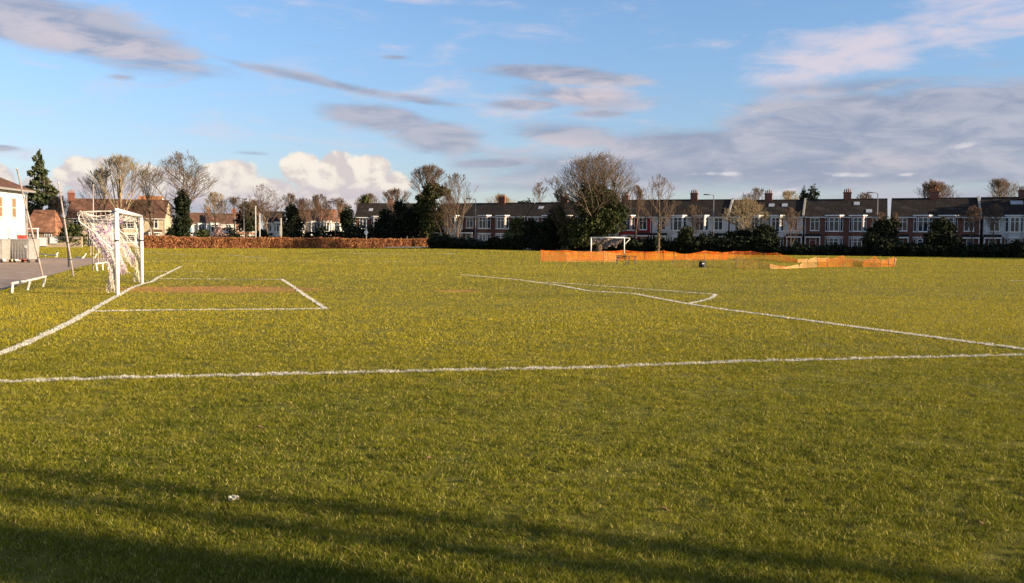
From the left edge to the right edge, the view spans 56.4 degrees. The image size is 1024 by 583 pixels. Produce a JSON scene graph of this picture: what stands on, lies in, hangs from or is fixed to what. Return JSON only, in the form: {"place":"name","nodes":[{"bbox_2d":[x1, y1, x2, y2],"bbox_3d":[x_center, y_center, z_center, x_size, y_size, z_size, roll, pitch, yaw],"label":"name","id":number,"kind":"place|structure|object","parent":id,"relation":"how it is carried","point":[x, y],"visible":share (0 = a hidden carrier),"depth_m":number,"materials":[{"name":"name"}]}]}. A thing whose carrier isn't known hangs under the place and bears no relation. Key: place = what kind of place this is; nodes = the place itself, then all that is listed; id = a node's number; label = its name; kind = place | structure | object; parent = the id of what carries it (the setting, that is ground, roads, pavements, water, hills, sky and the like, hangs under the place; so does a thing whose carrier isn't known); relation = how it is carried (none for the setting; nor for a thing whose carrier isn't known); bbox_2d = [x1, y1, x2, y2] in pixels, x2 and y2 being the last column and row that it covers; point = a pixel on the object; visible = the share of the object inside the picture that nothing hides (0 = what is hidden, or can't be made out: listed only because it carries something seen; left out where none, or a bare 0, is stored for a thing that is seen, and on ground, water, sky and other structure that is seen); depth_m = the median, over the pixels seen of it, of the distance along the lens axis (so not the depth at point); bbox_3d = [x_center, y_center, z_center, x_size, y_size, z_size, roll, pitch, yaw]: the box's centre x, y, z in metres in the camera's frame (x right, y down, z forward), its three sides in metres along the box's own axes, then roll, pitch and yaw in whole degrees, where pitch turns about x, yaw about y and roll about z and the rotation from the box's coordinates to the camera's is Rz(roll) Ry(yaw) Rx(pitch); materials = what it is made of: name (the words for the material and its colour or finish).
{"place":"outdoors","nodes":[
{"label":"outdoors","id":0,"kind":"place"},
{"bbox_2d":[0,246,1023,582],"bbox_3d":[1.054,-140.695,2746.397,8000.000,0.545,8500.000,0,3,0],"label":"ground","id":1,"kind":"structure","parent":0,"point":[720,290],"depth_m":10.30,"materials":[{"name":"green plant"}]},
{"bbox_2d":[24,149,64,223],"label":"conifer tree","id":2,"kind":"object","parent":1,"relation":"on","point":[39,198],"visible":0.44,"depth_m":170.38,"materials":[{"name":"green plant"}]},
{"bbox_2d":[25,210,67,236],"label":"brick bungalow","id":3,"kind":"object","parent":1,"relation":"on","point":[49,223],"visible":0.38,"depth_m":158.94,"materials":[{"name":"orange brick"}]},
{"bbox_2d":[0,258,107,289],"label":"car park","id":4,"kind":"structure","parent":1,"relation":"on","point":[11,272],"depth_m":51.71,"materials":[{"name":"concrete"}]},
{"bbox_2d":[0,239,11,262],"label":"waste container","id":5,"kind":"object","parent":4,"relation":"on","point":[5,249],"visible":1,"depth_m":62.04,"materials":[{"name":"metal"}]},
{"bbox_2d":[0,177,35,260],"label":"club building","id":6,"kind":"structure","parent":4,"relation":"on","point":[12,215],"depth_m":67.23,"materials":[{"name":"white paint"}]},
{"bbox_2d":[10,239,40,262],"bbox_3d":[-32.046,-2.682,62.841,1.529,1.579,1.130,1,3,12],"label":"waste container","id":7,"kind":"object","parent":4,"relation":"on","point":[21,249],"visible":0.99,"depth_m":62.37,"materials":[{"name":"metal"}]},
{"bbox_2d":[16,168,43,275],"bbox_3d":[-19.767,-2.785,39.200,1.084,4.524,0.113,0,3,0],"label":"leaning pole","id":8,"kind":"object","parent":4,"relation":"on","point":[36,250],"visible":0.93,"depth_m":39.18,"materials":[{"name":"metal"}]},
{"bbox_2d":[28,236,82,246],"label":"brick wall","id":9,"kind":"structure","parent":1,"relation":"on","point":[71,244],"depth_m":149.83,"materials":[{"name":"brick"}]},
{"bbox_2d":[45,195,71,221],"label":"bare tree","id":10,"kind":"object","parent":1,"relation":"on","point":[56,201],"visible":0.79,"depth_m":167.05,"materials":[{"name":"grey plant"}]},
{"bbox_2d":[58,182,73,275],"bbox_3d":[-18.908,-2.601,40.518,0.657,4.018,0.113,0,3,0],"label":"leaning pole","id":11,"kind":"object","parent":1,"relation":"on","point":[64,218],"visible":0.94,"depth_m":40.50,"materials":[{"name":"metal"}]},
{"bbox_2d":[55,223,89,245],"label":"bush","id":12,"kind":"object","parent":1,"relation":"on","point":[73,231],"visible":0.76,"depth_m":150.34,"materials":[{"name":"green plant"}]},
{"bbox_2d":[0,266,181,355],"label":"pitch line","id":13,"kind":"object","parent":1,"relation":"on","point":[44,334],"visible":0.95,"depth_m":18.20,"materials":[{"name":"paint"}]},
{"bbox_2d":[65,190,121,245],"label":"terraced house","id":14,"kind":"structure","parent":1,"relation":"on","point":[77,205],"depth_m":173.65,"materials":[{"name":"brown tile"}]},
{"bbox_2d":[77,166,121,246],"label":"bare tree","id":15,"kind":"object","parent":1,"relation":"on","point":[89,184],"visible":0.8,"depth_m":159.59,"materials":[{"name":"brown plant"}]},
{"bbox_2d":[77,208,143,294],"bbox_3d":[-12.798,-1.377,30.784,1.105,2.678,7.551,0,3,-16],"label":"football goal","id":16,"kind":"object","parent":1,"relation":"on","point":[116,218],"visible":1,"depth_m":28.48,"materials":[{"name":"white paint"}]},
{"bbox_2d":[87,153,154,245],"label":"bare tree","id":17,"kind":"object","parent":1,"relation":"on","point":[119,160],"visible":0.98,"depth_m":157.41,"materials":[{"name":"brown plant"}]},
{"bbox_2d":[122,199,159,246],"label":"bare tree","id":18,"kind":"object","parent":1,"relation":"on","point":[136,207],"visible":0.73,"depth_m":171.26,"materials":[{"name":"brown plant"}]},
{"bbox_2d":[119,199,171,245],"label":"terraced house","id":19,"kind":"structure","parent":1,"relation":"on","point":[162,221],"depth_m":177.25,"materials":[{"name":"paint"}]},
{"bbox_2d":[137,162,167,234],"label":"bare tree","id":20,"kind":"object","parent":1,"relation":"on","point":[149,201],"visible":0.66,"depth_m":164.17,"materials":[{"name":"brown plant"}]},
{"bbox_2d":[137,150,218,236],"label":"bare tree","id":21,"kind":"object","parent":1,"relation":"on","point":[182,220],"visible":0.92,"depth_m":159.03,"materials":[{"name":"brown plant"}]},
{"bbox_2d":[190,207,209,236],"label":"terraced house","id":22,"kind":"structure","parent":1,"relation":"on","point":[199,221],"depth_m":251.48,"materials":[{"name":"brown tile"}]},
{"bbox_2d":[93,307,325,311],"bbox_3d":[-6.798,0.404,21.829,5.121,0.046,0.360,0,3,-16],"label":"pitch line","id":23,"kind":"object","parent":1,"relation":"on","point":[209,309],"visible":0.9,"depth_m":21.82,"materials":[{"name":"paint"}]},
{"bbox_2d":[199,191,226,233],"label":"bare tree","id":24,"kind":"object","parent":1,"relation":"on","point":[214,197],"visible":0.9,"depth_m":203.73,"materials":[{"name":"brown plant"}]},
{"bbox_2d":[205,208,235,235],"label":"terraced house","id":25,"kind":"structure","parent":1,"relation":"on","point":[229,221],"depth_m":251.41,"materials":[{"name":"brown tile"}]},
{"bbox_2d":[209,196,257,233],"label":"bare tree","id":26,"kind":"object","parent":1,"relation":"on","point":[234,202],"visible":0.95,"depth_m":194.13,"materials":[{"name":"brown plant"}]},
{"bbox_2d":[233,198,258,237],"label":"evergreen tree","id":27,"kind":"object","parent":1,"relation":"on","point":[248,228],"visible":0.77,"depth_m":198.83,"materials":[{"name":"green plant"}]},
{"bbox_2d":[247,182,287,236],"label":"bare tree","id":28,"kind":"object","parent":1,"relation":"on","point":[263,212],"visible":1,"depth_m":184.11,"materials":[{"name":"grey plant"}]},
{"bbox_2d":[263,211,284,236],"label":"terraced house","id":29,"kind":"structure","parent":1,"relation":"on","point":[273,228],"depth_m":240.06,"materials":[{"name":"stone"}]},
{"bbox_2d":[143,235,428,247],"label":"beech hedge","id":30,"kind":"object","parent":1,"relation":"on","point":[160,241],"visible":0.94,"depth_m":153.89,"materials":[{"name":"brown plant"}]},
{"bbox_2d":[281,202,304,237],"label":"evergreen tree","id":31,"kind":"object","parent":1,"relation":"on","point":[291,227],"visible":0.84,"depth_m":175.10,"materials":[{"name":"green plant"}]},
{"bbox_2d":[283,197,322,232],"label":"bare tree","id":32,"kind":"object","parent":1,"relation":"on","point":[301,204],"visible":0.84,"depth_m":189.39,"materials":[{"name":"brown plant"}]},
{"bbox_2d":[295,204,320,236],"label":"terraced house","id":33,"kind":"structure","parent":1,"relation":"on","point":[314,226],"depth_m":235.39,"materials":[{"name":"brick"}]},
{"bbox_2d":[309,194,331,234],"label":"bare tree","id":34,"kind":"object","parent":1,"relation":"on","point":[316,198],"visible":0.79,"depth_m":204.20,"materials":[{"name":"brown plant"}]},
{"bbox_2d":[317,204,342,233],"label":"terraced house","id":35,"kind":"structure","parent":1,"relation":"on","point":[332,225],"depth_m":235.75,"materials":[{"name":"white paint"}]},
{"bbox_2d":[319,198,349,234],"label":"bare tree","id":36,"kind":"object","parent":1,"relation":"on","point":[340,205],"visible":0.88,"depth_m":199.28,"materials":[{"name":"brown plant"}]},
{"bbox_2d":[338,205,357,233],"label":"evergreen tree","id":37,"kind":"object","parent":1,"relation":"on","point":[346,215],"visible":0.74,"depth_m":177.28,"materials":[{"name":"green plant"}]},
{"bbox_2d":[339,221,401,238],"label":"bush","id":38,"kind":"object","parent":1,"relation":"on","point":[349,232],"visible":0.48,"depth_m":171.69,"materials":[{"name":"green plant"}]},
{"bbox_2d":[355,196,392,236],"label":"terraced house","id":39,"kind":"structure","parent":1,"relation":"on","point":[370,211],"depth_m":198.97,"materials":[{"name":"grey tile"}]},
{"bbox_2d":[370,208,394,238],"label":"evergreen tree","id":40,"kind":"object","parent":1,"relation":"on","point":[383,220],"visible":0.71,"depth_m":171.99,"materials":[{"name":"green plant"}]},
{"bbox_2d":[383,198,410,238],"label":"evergreen tree","id":41,"kind":"object","parent":1,"relation":"on","point":[398,207],"visible":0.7,"depth_m":170.94,"materials":[{"name":"green plant"}]},
{"bbox_2d":[382,188,411,215],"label":"bare tree","id":42,"kind":"object","parent":1,"relation":"on","point":[393,193],"visible":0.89,"depth_m":180.09,"materials":[{"name":"brown plant"}]},
{"bbox_2d":[395,205,424,238],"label":"evergreen tree","id":43,"kind":"object","parent":1,"relation":"on","point":[408,217],"visible":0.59,"depth_m":169.41,"materials":[{"name":"green plant"}]},
{"bbox_2d":[408,162,451,238],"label":"bare tree","id":44,"kind":"object","parent":1,"relation":"on","point":[426,197],"visible":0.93,"depth_m":166.39,"materials":[{"name":"green plant"}]},
{"bbox_2d":[429,194,462,233],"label":"bare tree","id":45,"kind":"object","parent":1,"relation":"on","point":[444,211],"visible":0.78,"depth_m":165.22,"materials":[{"name":"brown plant"}]},
{"bbox_2d":[426,233,465,248],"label":"bush","id":46,"kind":"object","parent":1,"relation":"on","point":[438,241],"visible":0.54,"depth_m":148.93,"materials":[{"name":"green plant"}]},
{"bbox_2d":[433,203,470,237],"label":"terraced house","id":47,"kind":"structure","parent":1,"relation":"on","point":[452,233],"depth_m":166.97,"materials":[{"name":"red brick"}]},
{"bbox_2d":[440,172,477,236],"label":"bare tree","id":48,"kind":"object","parent":1,"relation":"on","point":[455,177],"visible":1,"depth_m":161.55,"materials":[{"name":"grey plant"}]},
{"bbox_2d":[447,237,481,248],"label":"bush","id":49,"kind":"object","parent":1,"relation":"on","point":[454,243],"visible":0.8,"depth_m":146.79,"materials":[{"name":"green plant"}]},
{"bbox_2d":[460,194,506,239],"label":"terraced house","id":50,"kind":"structure","parent":1,"relation":"on","point":[485,212],"depth_m":165.89,"materials":[{"name":"red brick"}]},
{"bbox_2d":[463,240,506,249],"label":"bush","id":51,"kind":"object","parent":1,"relation":"on","point":[482,245],"visible":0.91,"depth_m":145.71,"materials":[{"name":"green plant"}]},
{"bbox_2d":[486,235,527,249],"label":"bush","id":52,"kind":"object","parent":1,"relation":"on","point":[514,243],"visible":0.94,"depth_m":145.75,"materials":[{"name":"green plant"}]},
{"bbox_2d":[0,353,1023,382],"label":"pitch line","id":53,"kind":"object","parent":1,"relation":"on","point":[451,369],"visible":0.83,"depth_m":11.85,"materials":[{"name":"paint"}]},
{"bbox_2d":[493,202,533,239],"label":"terraced house","id":54,"kind":"structure","parent":1,"relation":"on","point":[504,214],"depth_m":164.14,"materials":[{"name":"red brick"}]},
{"bbox_2d":[502,215,527,249],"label":"bush","id":55,"kind":"object","parent":1,"relation":"on","point":[516,225],"visible":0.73,"depth_m":147.06,"materials":[{"name":"green plant"}]},
{"bbox_2d":[522,217,539,249],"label":"bush","id":56,"kind":"object","parent":1,"relation":"on","point":[530,228],"visible":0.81,"depth_m":145.69,"materials":[{"name":"green plant"}]},
{"bbox_2d":[526,195,567,232],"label":"terraced house","id":57,"kind":"structure","parent":1,"relation":"on","point":[538,212],"depth_m":163.11,"materials":[{"name":"grey brick"}]},
{"bbox_2d":[535,207,567,250],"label":"bush","id":58,"kind":"object","parent":1,"relation":"on","point":[549,227],"visible":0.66,"depth_m":144.90,"materials":[{"name":"green plant"}]},
{"bbox_2d":[549,182,576,251],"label":"bare tree","id":59,"kind":"object","parent":1,"relation":"on","point":[560,212],"visible":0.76,"depth_m":140.71,"materials":[{"name":"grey plant"}]},
{"bbox_2d":[560,230,594,251],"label":"bush","id":60,"kind":"object","parent":1,"relation":"on","point":[581,248],"visible":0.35,"depth_m":141.23,"materials":[{"name":"green plant"}]},
{"bbox_2d":[543,251,618,261],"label":"barrier","id":61,"kind":"object","parent":1,"relation":"on","point":[579,257],"visible":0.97,"depth_m":79.66,"materials":[{"name":"orange plastic"}]},
{"bbox_2d":[543,150,640,251],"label":"bare tree","id":62,"kind":"object","parent":1,"relation":"on","point":[603,211],"visible":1,"depth_m":136.81,"materials":[{"name":"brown plant"}]},
{"bbox_2d":[590,237,629,253],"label":"football goal","id":63,"kind":"object","parent":1,"relation":"on","point":[612,240],"visible":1,"depth_m":130.80,"materials":[{"name":"white paint"}]},
{"bbox_2d":[540,250,727,260],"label":"barrier","id":64,"kind":"object","parent":1,"relation":"on","point":[609,254],"visible":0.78,"depth_m":88.21,"materials":[{"name":"orange plastic"}]},
{"bbox_2d":[614,235,656,252],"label":"bush","id":65,"kind":"object","parent":1,"relation":"on","point":[641,245],"visible":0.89,"depth_m":138.85,"materials":[{"name":"green plant"}]},
{"bbox_2d":[624,185,649,238],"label":"bare tree","id":66,"kind":"object","parent":1,"relation":"on","point":[639,191],"visible":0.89,"depth_m":140.34,"materials":[{"name":"brown plant"}]},
{"bbox_2d":[619,199,657,239],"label":"terraced house","id":67,"kind":"structure","parent":1,"relation":"on","point":[645,231],"depth_m":155.61,"materials":[{"name":"red paint"}]},
{"bbox_2d":[638,176,681,253],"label":"bare tree","id":68,"kind":"object","parent":1,"relation":"on","point":[658,227],"visible":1,"depth_m":135.70,"materials":[{"name":"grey plant"}]},
{"bbox_2d":[650,237,681,252],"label":"bush","id":69,"kind":"object","parent":1,"relation":"on","point":[668,245],"visible":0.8,"depth_m":137.84,"materials":[{"name":"green plant"}]},
{"bbox_2d":[652,189,698,241],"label":"terraced house","id":70,"kind":"structure","parent":1,"relation":"on","point":[675,225],"depth_m":154.30,"materials":[{"name":"paint"}]},
{"bbox_2d":[673,224,693,253],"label":"bush","id":71,"kind":"object","parent":1,"relation":"on","point":[683,232],"visible":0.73,"depth_m":137.26,"materials":[{"name":"green plant"}]},
{"bbox_2d":[684,204,703,235],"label":"bare tree","id":72,"kind":"object","parent":1,"relation":"on","point":[692,209],"visible":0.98,"depth_m":138.71,"materials":[{"name":"brown plant"}]},
{"bbox_2d":[681,230,731,253],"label":"bush","id":73,"kind":"object","parent":1,"relation":"on","point":[701,242],"visible":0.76,"depth_m":135.90,"materials":[{"name":"green plant"}]},
{"bbox_2d":[689,198,732,251],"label":"terraced house","id":74,"kind":"structure","parent":1,"relation":"on","point":[721,226],"depth_m":151.74,"materials":[{"name":"white paint"}]},
{"bbox_2d":[468,275,1023,349],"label":"pitch line","id":75,"kind":"object","parent":1,"relation":"on","point":[938,337],"visible":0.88,"depth_m":19.34,"materials":[{"name":"paint"}]},
{"bbox_2d":[713,228,779,253],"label":"bush","id":76,"kind":"object","parent":1,"relation":"on","point":[738,240],"visible":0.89,"depth_m":134.74,"materials":[{"name":"green plant"}]},
{"bbox_2d":[721,197,772,253],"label":"bare tree","id":77,"kind":"object","parent":1,"relation":"on","point":[746,209],"visible":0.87,"depth_m":136.96,"materials":[{"name":"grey plant"}]},
{"bbox_2d":[730,190,772,252],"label":"terraced house","id":78,"kind":"structure","parent":1,"relation":"on","point":[768,196],"depth_m":150.44,"materials":[{"name":"white brick"}]},
{"bbox_2d":[723,251,796,262],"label":"barrier","id":79,"kind":"object","parent":1,"relation":"on","point":[735,254],"visible":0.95,"depth_m":100.81,"materials":[{"name":"orange plastic"}]},
{"bbox_2d":[750,223,782,254],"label":"bush","id":80,"kind":"object","parent":1,"relation":"on","point":[769,234],"visible":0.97,"depth_m":133.98,"materials":[{"name":"green plant"}]},
{"bbox_2d":[736,256,817,268],"bbox_3d":[18.935,-1.935,64.365,8.119,0.905,2.652,-1,4,-33],"label":"barrier","id":81,"kind":"object","parent":1,"relation":"on","point":[772,267],"visible":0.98,"depth_m":62.63,"materials":[{"name":"orange plastic"}]},
{"bbox_2d":[766,244,799,254],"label":"bush","id":82,"kind":"object","parent":1,"relation":"on","point":[783,250],"visible":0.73,"depth_m":133.00,"materials":[{"name":"green plant"}]},
{"bbox_2d":[765,198,805,246],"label":"terraced house","id":83,"kind":"structure","parent":1,"relation":"on","point":[776,207],"depth_m":147.71,"materials":[{"name":"red brick"}]},
{"bbox_2d":[777,207,803,246],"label":"bare tree","id":84,"kind":"object","parent":1,"relation":"on","point":[790,216],"visible":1,"depth_m":135.43,"materials":[{"name":"brown plant"}]},
{"bbox_2d":[790,242,849,255],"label":"bush","id":85,"kind":"object","parent":1,"relation":"on","point":[804,249],"visible":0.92,"depth_m":130.88,"materials":[{"name":"green plant"}]},
{"bbox_2d":[804,188,851,246],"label":"terraced house","id":86,"kind":"structure","parent":1,"relation":"on","point":[825,222],"depth_m":145.99,"materials":[{"name":"red brick"}]},
{"bbox_2d":[833,245,872,255],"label":"bush","id":87,"kind":"object","parent":1,"relation":"on","point":[853,250],"visible":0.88,"depth_m":129.70,"materials":[{"name":"green plant"}]},
{"bbox_2d":[817,256,894,266],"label":"barrier","id":88,"kind":"object","parent":1,"relation":"on","point":[842,263],"visible":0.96,"depth_m":69.60,"materials":[{"name":"orange plastic"}]},
{"bbox_2d":[846,198,887,246],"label":"terraced house","id":89,"kind":"structure","parent":1,"relation":"on","point":[860,214],"depth_m":144.11,"materials":[{"name":"red brick"}]},
{"bbox_2d":[860,216,903,255],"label":"bush","id":90,"kind":"object","parent":1,"relation":"on","point":[882,230],"visible":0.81,"depth_m":128.20,"materials":[{"name":"green plant"}]},
{"bbox_2d":[867,239,919,256],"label":"bush","id":91,"kind":"object","parent":1,"relation":"on","point":[889,248],"visible":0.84,"depth_m":126.95,"materials":[{"name":"green plant"}]},
{"bbox_2d":[890,187,938,243],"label":"terraced house","id":92,"kind":"structure","parent":1,"relation":"on","point":[915,214],"depth_m":141.74,"materials":[{"name":"grey brick"}]},
{"bbox_2d":[899,240,950,256],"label":"bush","id":93,"kind":"object","parent":1,"relation":"on","point":[924,250],"visible":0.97,"depth_m":125.81,"materials":[{"name":"green plant"}]},
{"bbox_2d":[914,179,959,197],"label":"bare tree","id":94,"kind":"object","parent":1,"relation":"on","point":[932,184],"visible":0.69,"depth_m":165.91,"materials":[{"name":"brown plant"}]},
{"bbox_2d":[919,216,964,256],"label":"bush","id":95,"kind":"object","parent":1,"relation":"on","point":[943,232],"visible":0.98,"depth_m":125.99,"materials":[{"name":"green plant"}]},
{"bbox_2d":[934,196,981,246],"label":"terraced house","id":96,"kind":"structure","parent":1,"relation":"on","point":[950,208],"depth_m":139.91,"materials":[{"name":"red brick"}]},
{"bbox_2d":[948,243,990,256],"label":"bush","id":97,"kind":"object","parent":1,"relation":"on","point":[967,251],"visible":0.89,"depth_m":124.91,"materials":[{"name":"green plant"}]},
{"bbox_2d":[956,205,986,244],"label":"bare tree","id":98,"kind":"object","parent":1,"relation":"on","point":[976,216],"visible":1,"depth_m":131.17,"materials":[{"name":"brown plant"}]},
{"bbox_2d":[980,203,1004,241],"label":"bare tree","id":99,"kind":"object","parent":1,"relation":"on","point":[996,212],"visible":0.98,"depth_m":132.51,"materials":[{"name":"brown plant"}]},
{"bbox_2d":[975,239,1023,257],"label":"bush","id":100,"kind":"object","parent":1,"relation":"on","point":[998,250],"visible":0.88,"depth_m":123.94,"materials":[{"name":"green plant"}]},
{"bbox_2d":[980,186,1023,244],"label":"terraced house","id":101,"kind":"structure","parent":1,"relation":"on","point":[1010,229],"depth_m":137.51,"materials":[{"name":"white paint"}]},
{"bbox_2d":[986,178,1020,196],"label":"bare tree","id":102,"kind":"object","parent":1,"relation":"on","point":[999,184],"visible":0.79,"depth_m":158.27,"materials":[{"name":"brown plant"}]},
{"bbox_2d":[1004,239,1023,257],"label":"bush","id":103,"kind":"object","parent":1,"relation":"on","point":[1019,246],"visible":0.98,"depth_m":123.12,"materials":[{"name":"green plant"}]},
{"bbox_2d":[0,0,1023,231],"label":"sky","id":104,"kind":"structure","parent":0,"point":[723,99],"materials":[{"name":"blue"}]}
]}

